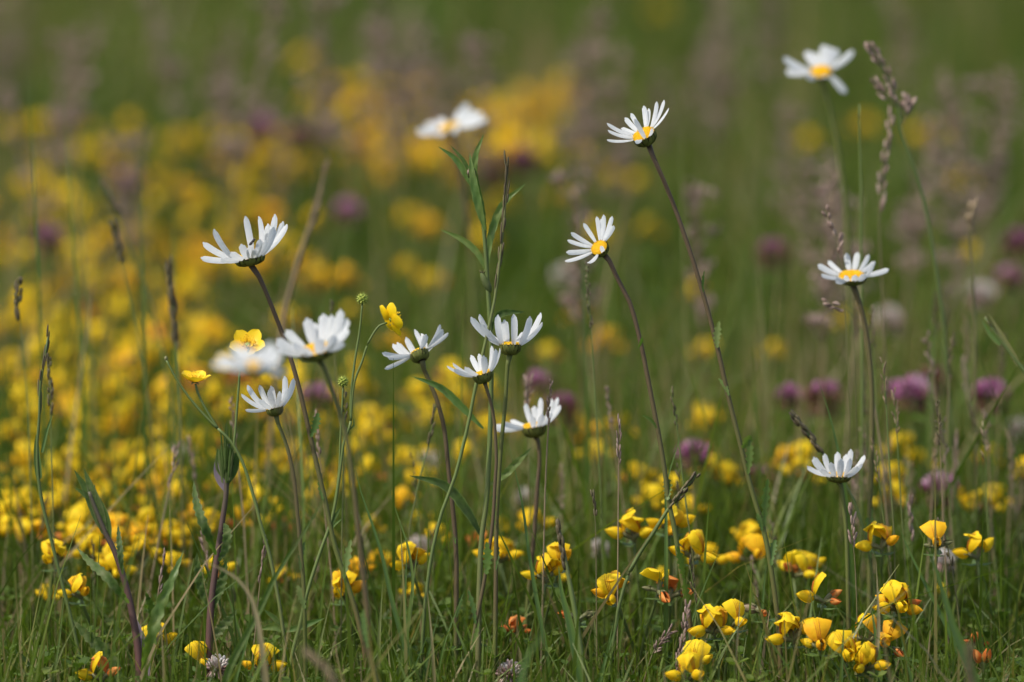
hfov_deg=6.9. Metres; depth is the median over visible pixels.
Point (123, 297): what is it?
trefoil
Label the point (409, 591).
trefoil
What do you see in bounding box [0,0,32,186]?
grass stalk
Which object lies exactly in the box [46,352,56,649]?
grass stalk
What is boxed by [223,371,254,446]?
trefoil
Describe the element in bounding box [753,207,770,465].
tall grass
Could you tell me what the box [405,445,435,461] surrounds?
trefoil
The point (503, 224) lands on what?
grass stalk
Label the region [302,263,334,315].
trefoil
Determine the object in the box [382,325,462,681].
daisy
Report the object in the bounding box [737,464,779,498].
clover
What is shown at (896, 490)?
trefoil
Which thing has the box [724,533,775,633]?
trefoil
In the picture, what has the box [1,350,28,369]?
trefoil
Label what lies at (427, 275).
trefoil
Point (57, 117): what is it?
grass stalk
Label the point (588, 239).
trefoil
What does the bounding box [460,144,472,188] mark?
trefoil
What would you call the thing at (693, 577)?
grass stalk
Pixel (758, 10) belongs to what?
grass stalk
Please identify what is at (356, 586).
trefoil
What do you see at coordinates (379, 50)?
grass stalk
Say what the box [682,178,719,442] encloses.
grass stalk
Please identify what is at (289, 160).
trefoil
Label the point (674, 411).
grass stalk
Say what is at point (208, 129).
trefoil
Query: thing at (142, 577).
grass stalk
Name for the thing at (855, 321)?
grass stalk
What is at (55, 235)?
clover
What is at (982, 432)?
grass stalk
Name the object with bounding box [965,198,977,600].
grass stalk
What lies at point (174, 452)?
grass stalk
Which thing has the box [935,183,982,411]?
grass stalk
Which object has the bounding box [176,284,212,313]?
trefoil
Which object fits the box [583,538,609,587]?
clover
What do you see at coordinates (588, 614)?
trefoil
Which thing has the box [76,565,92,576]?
trefoil
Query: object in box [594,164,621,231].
trefoil
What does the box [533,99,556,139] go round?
trefoil
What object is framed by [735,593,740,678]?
tall grass
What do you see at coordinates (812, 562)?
trefoil
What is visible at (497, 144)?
trefoil
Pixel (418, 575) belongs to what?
grass stalk
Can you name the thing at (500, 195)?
trefoil
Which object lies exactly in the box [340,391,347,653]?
grass stalk
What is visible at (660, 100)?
grass stalk
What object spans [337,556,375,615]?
trefoil
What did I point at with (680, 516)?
trefoil
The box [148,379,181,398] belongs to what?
trefoil
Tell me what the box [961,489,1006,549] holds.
trefoil
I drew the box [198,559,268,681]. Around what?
tall grass
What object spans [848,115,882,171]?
trefoil
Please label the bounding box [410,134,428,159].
trefoil
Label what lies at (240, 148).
grass stalk
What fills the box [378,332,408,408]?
trefoil
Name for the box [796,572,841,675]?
trefoil
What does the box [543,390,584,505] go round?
clover
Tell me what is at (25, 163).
grass stalk
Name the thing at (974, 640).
trefoil
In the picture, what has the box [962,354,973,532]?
grass stalk
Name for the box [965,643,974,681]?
grass stalk
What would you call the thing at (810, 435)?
grass stalk
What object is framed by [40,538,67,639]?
trefoil
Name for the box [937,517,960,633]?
grass stalk
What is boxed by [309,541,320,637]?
grass stalk
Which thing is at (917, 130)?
trefoil
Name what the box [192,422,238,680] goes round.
leafy shoot
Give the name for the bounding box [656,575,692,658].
trefoil
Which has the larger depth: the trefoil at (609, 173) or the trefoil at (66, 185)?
the trefoil at (609, 173)
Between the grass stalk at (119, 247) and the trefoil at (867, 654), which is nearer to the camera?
the trefoil at (867, 654)
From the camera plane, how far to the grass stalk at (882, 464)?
4.73 m
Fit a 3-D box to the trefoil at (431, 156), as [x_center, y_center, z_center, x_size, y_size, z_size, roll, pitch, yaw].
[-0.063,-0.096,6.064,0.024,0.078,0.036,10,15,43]
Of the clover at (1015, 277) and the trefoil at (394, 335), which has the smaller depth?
the trefoil at (394, 335)
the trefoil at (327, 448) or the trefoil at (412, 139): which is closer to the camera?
the trefoil at (327, 448)
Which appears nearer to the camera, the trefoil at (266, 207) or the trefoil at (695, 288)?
the trefoil at (695, 288)
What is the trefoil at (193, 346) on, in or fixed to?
on the ground at (593, 100)
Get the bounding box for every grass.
[27,60,48,567]
[51,615,81,681]
[52,589,65,681]
[61,71,87,481]
[77,165,97,483]
[139,148,148,506]
[172,201,178,552]
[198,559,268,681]
[221,489,329,681]
[225,587,247,659]
[233,638,248,681]
[315,591,332,681]
[354,463,415,681]
[366,639,388,679]
[376,583,382,676]
[389,491,413,681]
[400,611,422,681]
[405,550,412,677]
[408,633,428,678]
[421,616,437,681]
[427,592,435,681]
[427,659,431,681]
[436,588,465,681]
[443,599,472,681]
[481,607,497,676]
[507,440,550,679]
[516,619,521,664]
[516,622,550,681]
[579,153,589,509]
[592,604,600,668]
[598,615,619,681]
[603,616,614,677]
[664,422,684,681]
[679,116,687,478]
[684,544,722,643]
[703,586,738,677]
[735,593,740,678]
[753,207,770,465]
[755,567,765,678]
[771,624,773,678]
[818,381,859,634]
[825,651,857,681]
[833,669,868,681]
[839,614,844,681]
[868,567,879,681]
[871,608,882,681]
[897,523,965,681]
[899,630,912,681]
[925,253,935,519]
[927,544,979,681]
[1001,650,1019,681]
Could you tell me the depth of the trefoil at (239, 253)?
5.69 m
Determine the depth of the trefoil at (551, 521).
4.86 m
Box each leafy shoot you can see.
[72,469,183,681]
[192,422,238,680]
[409,134,531,681]
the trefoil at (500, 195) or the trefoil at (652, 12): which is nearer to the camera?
the trefoil at (500, 195)
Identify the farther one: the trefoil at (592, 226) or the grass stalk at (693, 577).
the trefoil at (592, 226)
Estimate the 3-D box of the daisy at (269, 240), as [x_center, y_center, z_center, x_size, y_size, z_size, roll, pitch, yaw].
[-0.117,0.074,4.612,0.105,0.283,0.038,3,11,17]
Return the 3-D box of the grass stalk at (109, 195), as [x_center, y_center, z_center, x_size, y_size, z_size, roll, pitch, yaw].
[-0.214,0.025,4.968,0.059,0.236,0.008,7,13,34]
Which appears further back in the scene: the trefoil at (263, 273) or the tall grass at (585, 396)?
the trefoil at (263, 273)
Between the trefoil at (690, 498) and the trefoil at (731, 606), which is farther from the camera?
the trefoil at (690, 498)
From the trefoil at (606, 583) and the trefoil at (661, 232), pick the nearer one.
the trefoil at (606, 583)
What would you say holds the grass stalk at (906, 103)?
on the ground at (593, 100)
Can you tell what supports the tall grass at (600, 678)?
on the ground at (593, 100)
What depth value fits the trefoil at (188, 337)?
5.42 m
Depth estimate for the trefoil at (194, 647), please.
4.60 m
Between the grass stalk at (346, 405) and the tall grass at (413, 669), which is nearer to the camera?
the tall grass at (413, 669)
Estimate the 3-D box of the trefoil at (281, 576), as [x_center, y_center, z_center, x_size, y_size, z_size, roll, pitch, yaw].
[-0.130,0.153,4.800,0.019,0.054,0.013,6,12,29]
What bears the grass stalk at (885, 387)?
on the ground at (593, 100)
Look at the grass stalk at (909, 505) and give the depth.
4.70 m
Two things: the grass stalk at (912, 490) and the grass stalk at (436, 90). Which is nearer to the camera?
the grass stalk at (912, 490)
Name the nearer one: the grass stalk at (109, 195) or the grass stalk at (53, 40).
the grass stalk at (109, 195)
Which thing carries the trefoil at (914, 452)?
on the ground at (593, 100)
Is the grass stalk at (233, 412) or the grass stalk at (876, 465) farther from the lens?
the grass stalk at (233, 412)
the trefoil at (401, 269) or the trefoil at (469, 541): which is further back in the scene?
the trefoil at (401, 269)
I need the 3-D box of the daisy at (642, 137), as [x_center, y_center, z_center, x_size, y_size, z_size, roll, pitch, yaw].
[0.100,0.042,4.604,0.114,0.338,0.031,8,13,37]
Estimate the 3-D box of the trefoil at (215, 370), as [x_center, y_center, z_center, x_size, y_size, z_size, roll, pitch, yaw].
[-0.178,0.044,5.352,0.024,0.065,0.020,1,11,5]
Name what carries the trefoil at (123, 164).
on the ground at (593, 100)
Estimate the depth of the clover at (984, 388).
5.03 m
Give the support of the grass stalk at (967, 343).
on the ground at (593, 100)
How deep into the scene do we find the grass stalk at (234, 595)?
4.74 m
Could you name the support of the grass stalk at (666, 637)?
on the ground at (593, 100)
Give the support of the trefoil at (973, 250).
on the ground at (593, 100)
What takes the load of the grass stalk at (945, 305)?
on the ground at (593, 100)
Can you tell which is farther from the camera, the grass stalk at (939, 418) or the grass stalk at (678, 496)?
the grass stalk at (939, 418)
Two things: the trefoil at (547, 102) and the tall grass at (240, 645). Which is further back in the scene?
the trefoil at (547, 102)
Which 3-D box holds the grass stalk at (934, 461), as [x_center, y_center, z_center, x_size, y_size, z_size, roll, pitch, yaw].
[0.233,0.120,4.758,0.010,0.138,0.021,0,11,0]
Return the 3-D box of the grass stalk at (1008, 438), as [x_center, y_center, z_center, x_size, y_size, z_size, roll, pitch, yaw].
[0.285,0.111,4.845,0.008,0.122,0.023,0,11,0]
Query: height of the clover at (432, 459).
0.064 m
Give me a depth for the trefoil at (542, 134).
6.17 m
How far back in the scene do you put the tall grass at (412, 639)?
4.62 m
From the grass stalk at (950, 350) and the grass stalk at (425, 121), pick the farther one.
the grass stalk at (425, 121)
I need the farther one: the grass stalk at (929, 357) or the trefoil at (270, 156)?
the trefoil at (270, 156)
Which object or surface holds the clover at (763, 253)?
on the ground at (593, 100)
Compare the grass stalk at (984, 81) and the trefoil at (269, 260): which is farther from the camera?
the trefoil at (269, 260)
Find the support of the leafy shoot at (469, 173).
on the ground at (593, 100)
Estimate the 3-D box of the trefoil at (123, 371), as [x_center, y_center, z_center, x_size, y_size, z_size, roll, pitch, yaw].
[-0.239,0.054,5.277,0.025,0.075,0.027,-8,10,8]
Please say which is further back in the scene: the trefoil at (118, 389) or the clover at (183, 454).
the trefoil at (118, 389)
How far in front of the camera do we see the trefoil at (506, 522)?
4.92 m
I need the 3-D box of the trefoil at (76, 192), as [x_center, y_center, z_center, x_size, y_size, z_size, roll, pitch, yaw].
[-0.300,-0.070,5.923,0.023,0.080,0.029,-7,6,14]
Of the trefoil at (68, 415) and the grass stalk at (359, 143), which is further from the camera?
the grass stalk at (359, 143)
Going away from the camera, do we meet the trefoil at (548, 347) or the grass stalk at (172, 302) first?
the grass stalk at (172, 302)
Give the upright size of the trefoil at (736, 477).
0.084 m
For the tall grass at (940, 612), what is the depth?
4.63 m
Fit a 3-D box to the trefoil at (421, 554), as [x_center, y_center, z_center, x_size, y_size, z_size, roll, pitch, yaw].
[-0.054,0.155,4.689,0.034,0.094,0.016,-7,13,-33]
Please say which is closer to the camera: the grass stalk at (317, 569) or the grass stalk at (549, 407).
the grass stalk at (549, 407)
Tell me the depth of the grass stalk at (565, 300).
5.14 m
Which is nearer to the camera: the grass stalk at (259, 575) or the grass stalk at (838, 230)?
the grass stalk at (259, 575)
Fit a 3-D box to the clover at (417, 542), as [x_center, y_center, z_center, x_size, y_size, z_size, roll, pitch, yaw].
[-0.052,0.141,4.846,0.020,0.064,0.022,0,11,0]
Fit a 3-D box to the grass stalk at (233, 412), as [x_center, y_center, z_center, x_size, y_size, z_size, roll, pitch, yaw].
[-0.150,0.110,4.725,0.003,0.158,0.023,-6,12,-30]
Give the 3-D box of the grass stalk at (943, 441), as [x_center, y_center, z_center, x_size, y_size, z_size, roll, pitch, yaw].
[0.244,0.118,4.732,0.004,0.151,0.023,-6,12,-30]
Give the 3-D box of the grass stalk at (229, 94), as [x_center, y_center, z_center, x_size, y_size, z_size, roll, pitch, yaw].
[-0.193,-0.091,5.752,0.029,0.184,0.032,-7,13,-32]
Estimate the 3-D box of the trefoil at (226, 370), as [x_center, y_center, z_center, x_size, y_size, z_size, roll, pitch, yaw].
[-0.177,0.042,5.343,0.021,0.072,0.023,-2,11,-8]
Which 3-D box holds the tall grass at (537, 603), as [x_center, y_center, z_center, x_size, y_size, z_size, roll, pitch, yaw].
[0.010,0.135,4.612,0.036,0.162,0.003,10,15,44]
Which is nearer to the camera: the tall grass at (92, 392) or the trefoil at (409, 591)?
the trefoil at (409, 591)
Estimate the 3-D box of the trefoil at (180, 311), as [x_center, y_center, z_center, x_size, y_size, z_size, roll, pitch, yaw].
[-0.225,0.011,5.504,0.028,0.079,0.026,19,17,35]
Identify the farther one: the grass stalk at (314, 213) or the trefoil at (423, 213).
the trefoil at (423, 213)
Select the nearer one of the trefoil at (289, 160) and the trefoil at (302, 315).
the trefoil at (302, 315)
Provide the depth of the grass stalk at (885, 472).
4.84 m
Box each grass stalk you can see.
[0,0,23,234]
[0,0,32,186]
[0,80,59,305]
[14,276,34,642]
[26,492,49,616]
[32,26,84,289]
[34,324,83,667]
[42,17,105,283]
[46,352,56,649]
[54,27,83,181]
[91,540,95,619]
[99,129,153,318]
[100,179,174,466]
[108,123,149,314]
[109,219,162,588]
[137,561,145,599]
[140,0,193,232]
[146,441,179,623]
[157,547,165,595]
[164,255,184,594]
[187,435,208,560]
[199,22,242,192]
[199,531,227,645]
[204,71,251,241]
[219,0,287,350]
[229,396,249,613]
[230,558,238,623]
[252,540,265,659]
[259,158,329,562]
[266,106,299,219]
[297,0,345,322]
[302,646,336,681]
[308,22,349,215]
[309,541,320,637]
[314,410,337,667]
[330,299,353,648]
[337,14,384,283]
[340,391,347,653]
[355,530,372,640]
[362,0,427,262]
[363,20,395,102]
[363,52,408,246]
[384,12,417,262]
[390,15,433,249]
[396,403,436,648]
[410,58,440,184]
[410,452,424,593]
[417,546,422,592]
[419,150,509,678]
[420,29,454,214]
[430,34,477,255]
[430,523,436,631]
[459,33,503,280]
[523,373,533,636]
[540,379,552,677]
[549,162,603,399]
[553,44,592,248]
[555,518,587,681]
[557,463,564,600]
[560,0,610,291]
[571,34,613,272]
[585,261,604,647]
[590,489,597,660]
[591,38,636,273]
[605,104,638,278]
[605,386,633,618]
[608,471,700,679]
[616,414,621,653]
[625,570,633,631]
[642,63,676,218]
[643,624,677,681]
[670,30,711,229]
[670,386,698,637]
[674,463,682,668]
[674,599,690,681]
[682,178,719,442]
[689,554,707,679]
[691,54,724,210]
[701,8,741,251]
[702,0,738,163]
[748,0,790,165]
[750,555,763,635]
[769,97,806,301]
[769,519,779,611]
[787,149,820,378]
[789,409,876,604]
[803,162,848,416]
[810,179,853,417]
[818,147,876,404]
[821,204,851,537]
[821,298,862,635]
[838,300,858,578]
[848,502,857,680]
[849,478,865,576]
[852,446,860,548]
[855,297,893,618]
[857,459,867,586]
[858,104,862,619]
[859,428,876,592]
[863,371,874,579]
[863,419,873,537]
[864,41,964,616]
[865,438,890,606]
[868,304,884,617]
[871,437,898,673]
[877,105,894,573]
[880,357,897,671]
[881,0,920,166]
[886,469,895,551]
[890,166,925,343]
[891,386,907,644]
[896,126,946,379]
[902,456,920,606]
[902,472,909,552]
[907,494,914,669]
[917,105,974,337]
[921,330,955,586]
[923,431,938,621]
[928,291,938,518]
[930,396,950,579]
[933,69,998,328]
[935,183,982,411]
[935,400,948,644]
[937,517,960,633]
[938,284,951,515]
[939,331,956,632]
[939,416,958,625]
[942,429,958,652]
[943,97,976,225]
[960,311,982,581]
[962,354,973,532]
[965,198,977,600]
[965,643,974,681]
[966,72,1020,360]
[967,392,996,586]
[972,66,1015,283]
[980,415,991,639]
[982,313,1023,373]
[982,410,995,616]
[993,334,1005,542]
[1006,424,1018,576]
[1006,428,1018,612]
[1008,475,1023,574]
[1015,462,1023,606]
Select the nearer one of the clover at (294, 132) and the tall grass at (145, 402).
the tall grass at (145, 402)
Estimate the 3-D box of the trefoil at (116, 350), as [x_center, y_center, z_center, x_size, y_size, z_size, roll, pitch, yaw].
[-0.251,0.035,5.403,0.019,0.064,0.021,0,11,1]
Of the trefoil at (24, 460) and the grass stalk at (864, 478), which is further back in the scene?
the trefoil at (24, 460)
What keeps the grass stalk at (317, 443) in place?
on the ground at (593, 100)
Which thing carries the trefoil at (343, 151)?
on the ground at (593, 100)
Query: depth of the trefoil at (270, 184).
5.98 m
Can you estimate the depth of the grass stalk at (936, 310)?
4.85 m
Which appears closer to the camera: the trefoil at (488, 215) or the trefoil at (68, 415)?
the trefoil at (68, 415)
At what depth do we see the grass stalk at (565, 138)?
5.69 m
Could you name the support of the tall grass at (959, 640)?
on the ground at (593, 100)
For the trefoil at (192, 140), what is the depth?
6.15 m
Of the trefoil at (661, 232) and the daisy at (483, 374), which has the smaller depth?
the daisy at (483, 374)
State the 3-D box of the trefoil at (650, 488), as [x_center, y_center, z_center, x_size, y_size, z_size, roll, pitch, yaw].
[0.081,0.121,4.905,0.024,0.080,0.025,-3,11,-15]
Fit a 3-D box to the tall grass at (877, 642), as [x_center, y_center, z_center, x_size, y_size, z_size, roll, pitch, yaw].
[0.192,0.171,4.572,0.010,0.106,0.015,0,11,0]
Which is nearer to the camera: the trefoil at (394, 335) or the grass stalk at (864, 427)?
the grass stalk at (864, 427)
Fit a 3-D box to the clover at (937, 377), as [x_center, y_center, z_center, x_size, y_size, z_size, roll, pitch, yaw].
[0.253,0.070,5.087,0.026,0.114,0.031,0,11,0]
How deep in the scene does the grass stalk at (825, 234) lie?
5.29 m
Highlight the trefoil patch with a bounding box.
[0,74,597,660]
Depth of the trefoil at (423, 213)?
5.84 m
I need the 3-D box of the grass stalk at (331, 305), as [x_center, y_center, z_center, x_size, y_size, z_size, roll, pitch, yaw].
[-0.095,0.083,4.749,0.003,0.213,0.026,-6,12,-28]
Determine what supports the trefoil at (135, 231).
on the ground at (593, 100)
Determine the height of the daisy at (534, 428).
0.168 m
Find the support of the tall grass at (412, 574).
on the ground at (593, 100)
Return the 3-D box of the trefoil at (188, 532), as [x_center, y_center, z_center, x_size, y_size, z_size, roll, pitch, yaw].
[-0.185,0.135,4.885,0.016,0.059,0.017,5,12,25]
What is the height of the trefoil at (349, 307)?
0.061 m
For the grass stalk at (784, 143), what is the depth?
5.64 m
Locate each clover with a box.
[30,223,71,317]
[111,169,148,263]
[178,445,197,469]
[204,653,228,681]
[243,112,284,204]
[279,121,324,264]
[302,381,337,421]
[327,197,368,335]
[409,534,435,572]
[415,451,440,487]
[478,162,511,273]
[495,658,519,681]
[505,144,547,294]
[513,487,534,511]
[524,369,552,478]
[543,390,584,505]
[548,263,582,385]
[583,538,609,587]
[676,438,722,511]
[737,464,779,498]
[753,238,790,377]
[769,382,807,445]
[800,379,845,475]
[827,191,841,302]
[873,304,910,408]
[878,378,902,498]
[889,372,936,477]
[913,470,962,568]
[916,364,953,464]
[928,547,957,613]
[964,378,1011,483]
[965,281,1003,379]
[994,263,1023,377]
[1000,226,1023,329]
[1006,416,1022,455]
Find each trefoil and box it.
[0,249,15,313]
[0,369,11,421]
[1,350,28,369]
[1,454,26,480]
[4,468,31,486]
[5,362,23,381]
[17,367,46,389]
[24,153,44,168]
[32,365,56,393]
[35,583,68,639]
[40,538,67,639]
[48,184,68,199]
[52,544,69,579]
[57,400,85,438]
[57,573,93,631]
[62,184,87,232]
[67,257,102,274]
[75,651,119,681]
[76,303,96,320]
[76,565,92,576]
[80,229,112,266]
[85,161,126,235]
[92,232,113,264]
[100,346,118,362]
[100,421,116,439]
[104,369,135,438]
[104,386,124,401]
[111,442,123,451]
[117,291,147,308]
[118,500,124,513]
[126,226,142,244]
[126,257,148,272]
[130,415,157,439]
[141,622,177,670]
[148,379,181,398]
[150,326,172,343]
[151,376,181,414]
[154,300,185,323]
[158,551,191,602]
[163,470,174,501]
[168,130,201,188]
[172,330,190,347]
[175,274,205,309]
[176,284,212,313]
[179,249,212,273]
[180,213,208,238]
[180,341,213,423]
[180,525,196,566]
[184,641,207,676]
[187,373,210,425]
[195,450,213,467]
[201,122,226,171]
[206,257,236,302]
[211,153,238,194]
[212,352,235,388]
[212,402,227,426]
[214,369,233,384]
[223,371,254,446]
[225,252,265,320]
[236,265,268,314]
[238,205,260,228]
[243,643,286,680]
[249,254,278,303]
[250,149,274,201]
[257,205,285,254]
[260,403,293,419]
[266,566,300,595]
[267,181,293,233]
[269,306,305,376]
[277,158,307,205]
[280,448,306,476]
[284,255,311,286]
[286,50,314,109]
[294,439,310,489]
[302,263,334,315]
[322,444,337,464]
[331,149,354,188]
[332,570,361,672]
[334,303,367,346]
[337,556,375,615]
[341,182,363,250]
[361,515,385,551]
[368,550,391,569]
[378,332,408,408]
[386,446,405,484]
[389,206,422,271]
[389,448,418,501]
[389,541,435,666]
[391,258,424,332]
[395,159,429,206]
[399,582,423,620]
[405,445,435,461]
[406,510,436,535]
[407,208,439,267]
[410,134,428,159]
[412,216,446,264]
[415,270,448,308]
[418,150,446,203]
[422,147,444,203]
[422,522,451,545]
[444,149,459,191]
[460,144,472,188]
[466,395,487,412]
[466,531,489,546]
[470,204,492,219]
[473,536,522,616]
[485,142,508,164]
[485,191,516,236]
[489,516,507,532]
[499,615,530,633]
[501,539,524,603]
[515,104,535,136]
[516,508,555,594]
[517,124,537,140]
[520,552,563,665]
[531,394,546,407]
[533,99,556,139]
[533,342,562,373]
[534,130,555,183]
[538,542,570,659]
[544,570,566,608]
[545,188,572,219]
[558,610,595,666]
[560,410,584,447]
[562,303,596,341]
[570,422,608,458]
[575,439,613,498]
[583,327,625,409]
[584,219,606,231]
[585,231,612,281]
[591,570,639,675]
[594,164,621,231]
[604,413,636,453]
[605,508,653,666]
[615,462,658,517]
[626,173,647,237]
[629,217,664,283]
[632,484,664,541]
[637,567,670,677]
[646,499,694,660]
[647,0,671,36]
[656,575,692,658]
[658,473,691,518]
[665,651,703,681]
[668,529,718,653]
[679,495,710,513]
[682,281,707,311]
[683,639,712,680]
[687,339,719,400]
[687,542,727,599]
[687,604,735,680]
[688,402,717,436]
[688,408,725,442]
[689,454,730,540]
[709,461,743,507]
[722,599,747,681]
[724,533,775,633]
[731,520,769,597]
[744,602,774,680]
[758,339,786,380]
[763,445,795,533]
[765,612,814,679]
[774,441,823,534]
[777,456,825,522]
[777,550,815,616]
[790,131,824,208]
[792,550,825,616]
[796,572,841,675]
[800,617,831,681]
[825,630,860,670]
[832,310,858,358]
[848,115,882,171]
[850,641,890,681]
[853,613,892,647]
[855,521,898,649]
[872,580,922,677]
[873,461,906,511]
[873,482,905,521]
[875,432,912,491]
[880,620,907,680]
[903,449,937,479]
[907,126,931,178]
[920,520,952,678]
[944,487,974,542]
[949,171,977,214]
[951,531,993,647]
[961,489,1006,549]
[963,244,979,267]
[964,632,988,668]
[973,445,1002,465]
[973,648,991,680]
[979,484,1012,533]
[996,457,1023,524]
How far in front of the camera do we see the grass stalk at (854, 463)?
4.79 m
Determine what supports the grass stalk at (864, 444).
on the ground at (593, 100)
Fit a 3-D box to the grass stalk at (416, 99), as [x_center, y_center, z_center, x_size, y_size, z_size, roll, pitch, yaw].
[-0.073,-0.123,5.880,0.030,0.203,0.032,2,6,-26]
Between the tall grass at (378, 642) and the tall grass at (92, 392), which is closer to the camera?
the tall grass at (378, 642)
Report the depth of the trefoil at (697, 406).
5.20 m
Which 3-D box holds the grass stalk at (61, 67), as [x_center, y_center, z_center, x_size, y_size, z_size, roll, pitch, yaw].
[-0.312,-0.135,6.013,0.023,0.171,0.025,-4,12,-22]
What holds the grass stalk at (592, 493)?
on the ground at (593, 100)
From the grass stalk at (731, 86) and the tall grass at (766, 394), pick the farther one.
the grass stalk at (731, 86)
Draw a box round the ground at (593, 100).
[3,0,1022,676]
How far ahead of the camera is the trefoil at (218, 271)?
5.66 m
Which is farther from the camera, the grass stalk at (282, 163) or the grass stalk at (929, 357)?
the grass stalk at (282, 163)
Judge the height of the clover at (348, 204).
0.113 m
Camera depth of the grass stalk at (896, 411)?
4.67 m
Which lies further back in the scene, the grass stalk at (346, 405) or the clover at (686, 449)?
the clover at (686, 449)
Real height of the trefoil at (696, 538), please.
0.105 m
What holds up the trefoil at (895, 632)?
on the ground at (593, 100)
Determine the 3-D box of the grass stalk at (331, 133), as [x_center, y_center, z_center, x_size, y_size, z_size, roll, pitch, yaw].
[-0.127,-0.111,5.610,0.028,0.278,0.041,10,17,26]
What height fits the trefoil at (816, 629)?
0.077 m
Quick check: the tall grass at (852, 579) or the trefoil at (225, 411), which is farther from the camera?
the trefoil at (225, 411)
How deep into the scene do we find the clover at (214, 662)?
4.59 m
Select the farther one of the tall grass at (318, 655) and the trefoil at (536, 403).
the trefoil at (536, 403)
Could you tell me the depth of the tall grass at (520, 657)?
4.64 m
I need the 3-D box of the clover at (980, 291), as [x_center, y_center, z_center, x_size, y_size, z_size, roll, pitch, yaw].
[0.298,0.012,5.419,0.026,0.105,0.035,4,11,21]
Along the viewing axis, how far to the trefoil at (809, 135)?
6.15 m
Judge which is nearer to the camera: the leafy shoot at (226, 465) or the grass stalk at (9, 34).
the leafy shoot at (226, 465)
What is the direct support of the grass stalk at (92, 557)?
on the ground at (593, 100)
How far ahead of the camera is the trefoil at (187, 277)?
5.61 m
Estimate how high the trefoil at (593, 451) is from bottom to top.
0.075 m
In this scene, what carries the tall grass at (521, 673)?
on the ground at (593, 100)
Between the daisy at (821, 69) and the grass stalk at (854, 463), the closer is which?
the grass stalk at (854, 463)
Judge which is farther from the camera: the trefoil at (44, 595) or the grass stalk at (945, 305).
the grass stalk at (945, 305)
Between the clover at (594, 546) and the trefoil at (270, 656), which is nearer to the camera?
the trefoil at (270, 656)
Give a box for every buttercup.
[164,329,323,680]
[287,292,402,680]
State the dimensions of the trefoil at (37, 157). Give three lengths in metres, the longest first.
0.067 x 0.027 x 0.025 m
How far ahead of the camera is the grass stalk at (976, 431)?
4.80 m
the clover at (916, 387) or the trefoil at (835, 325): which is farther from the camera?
the trefoil at (835, 325)
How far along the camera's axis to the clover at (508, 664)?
4.60 m
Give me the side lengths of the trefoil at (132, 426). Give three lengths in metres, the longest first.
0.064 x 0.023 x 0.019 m
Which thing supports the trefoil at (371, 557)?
on the ground at (593, 100)
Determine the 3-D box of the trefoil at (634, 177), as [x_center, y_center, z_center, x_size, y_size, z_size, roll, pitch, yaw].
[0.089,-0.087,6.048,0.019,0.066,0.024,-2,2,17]
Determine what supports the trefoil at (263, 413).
on the ground at (593, 100)
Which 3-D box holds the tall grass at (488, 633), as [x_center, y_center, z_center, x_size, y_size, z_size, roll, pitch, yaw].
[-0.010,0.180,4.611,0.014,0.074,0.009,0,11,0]
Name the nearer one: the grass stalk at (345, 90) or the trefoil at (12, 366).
the trefoil at (12, 366)
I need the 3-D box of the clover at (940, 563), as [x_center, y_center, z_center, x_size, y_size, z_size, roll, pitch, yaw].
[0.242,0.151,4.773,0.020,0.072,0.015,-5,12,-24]
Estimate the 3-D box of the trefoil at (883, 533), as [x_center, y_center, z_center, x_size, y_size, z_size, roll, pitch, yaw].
[0.203,0.152,4.660,0.023,0.111,0.028,8,13,35]
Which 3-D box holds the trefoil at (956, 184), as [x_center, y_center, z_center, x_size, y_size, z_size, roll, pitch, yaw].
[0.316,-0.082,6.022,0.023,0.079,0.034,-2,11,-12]
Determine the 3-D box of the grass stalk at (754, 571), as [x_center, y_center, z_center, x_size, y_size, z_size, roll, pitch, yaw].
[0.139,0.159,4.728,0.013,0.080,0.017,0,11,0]
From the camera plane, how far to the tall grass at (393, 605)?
4.60 m
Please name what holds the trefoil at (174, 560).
on the ground at (593, 100)
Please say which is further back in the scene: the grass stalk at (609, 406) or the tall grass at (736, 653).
the grass stalk at (609, 406)
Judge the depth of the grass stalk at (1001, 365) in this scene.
4.89 m
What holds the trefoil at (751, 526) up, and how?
on the ground at (593, 100)
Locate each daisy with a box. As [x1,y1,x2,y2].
[201,214,370,680]
[212,342,301,681]
[241,376,307,681]
[276,309,379,681]
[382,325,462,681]
[417,103,486,502]
[447,346,500,681]
[470,313,542,681]
[496,397,560,658]
[565,215,695,681]
[607,100,783,679]
[783,45,855,556]
[807,449,865,665]
[818,252,888,673]
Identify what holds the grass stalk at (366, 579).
on the ground at (593, 100)
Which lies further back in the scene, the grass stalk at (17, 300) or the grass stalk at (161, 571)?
the grass stalk at (17, 300)
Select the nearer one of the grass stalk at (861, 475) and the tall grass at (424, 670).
the tall grass at (424, 670)
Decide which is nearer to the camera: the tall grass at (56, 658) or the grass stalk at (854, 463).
the tall grass at (56, 658)
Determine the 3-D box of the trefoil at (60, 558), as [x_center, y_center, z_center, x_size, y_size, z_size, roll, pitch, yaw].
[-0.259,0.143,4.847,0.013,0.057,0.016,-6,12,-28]
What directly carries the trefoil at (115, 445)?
on the ground at (593, 100)
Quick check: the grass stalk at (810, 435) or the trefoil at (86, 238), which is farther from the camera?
the trefoil at (86, 238)
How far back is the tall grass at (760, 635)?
4.62 m

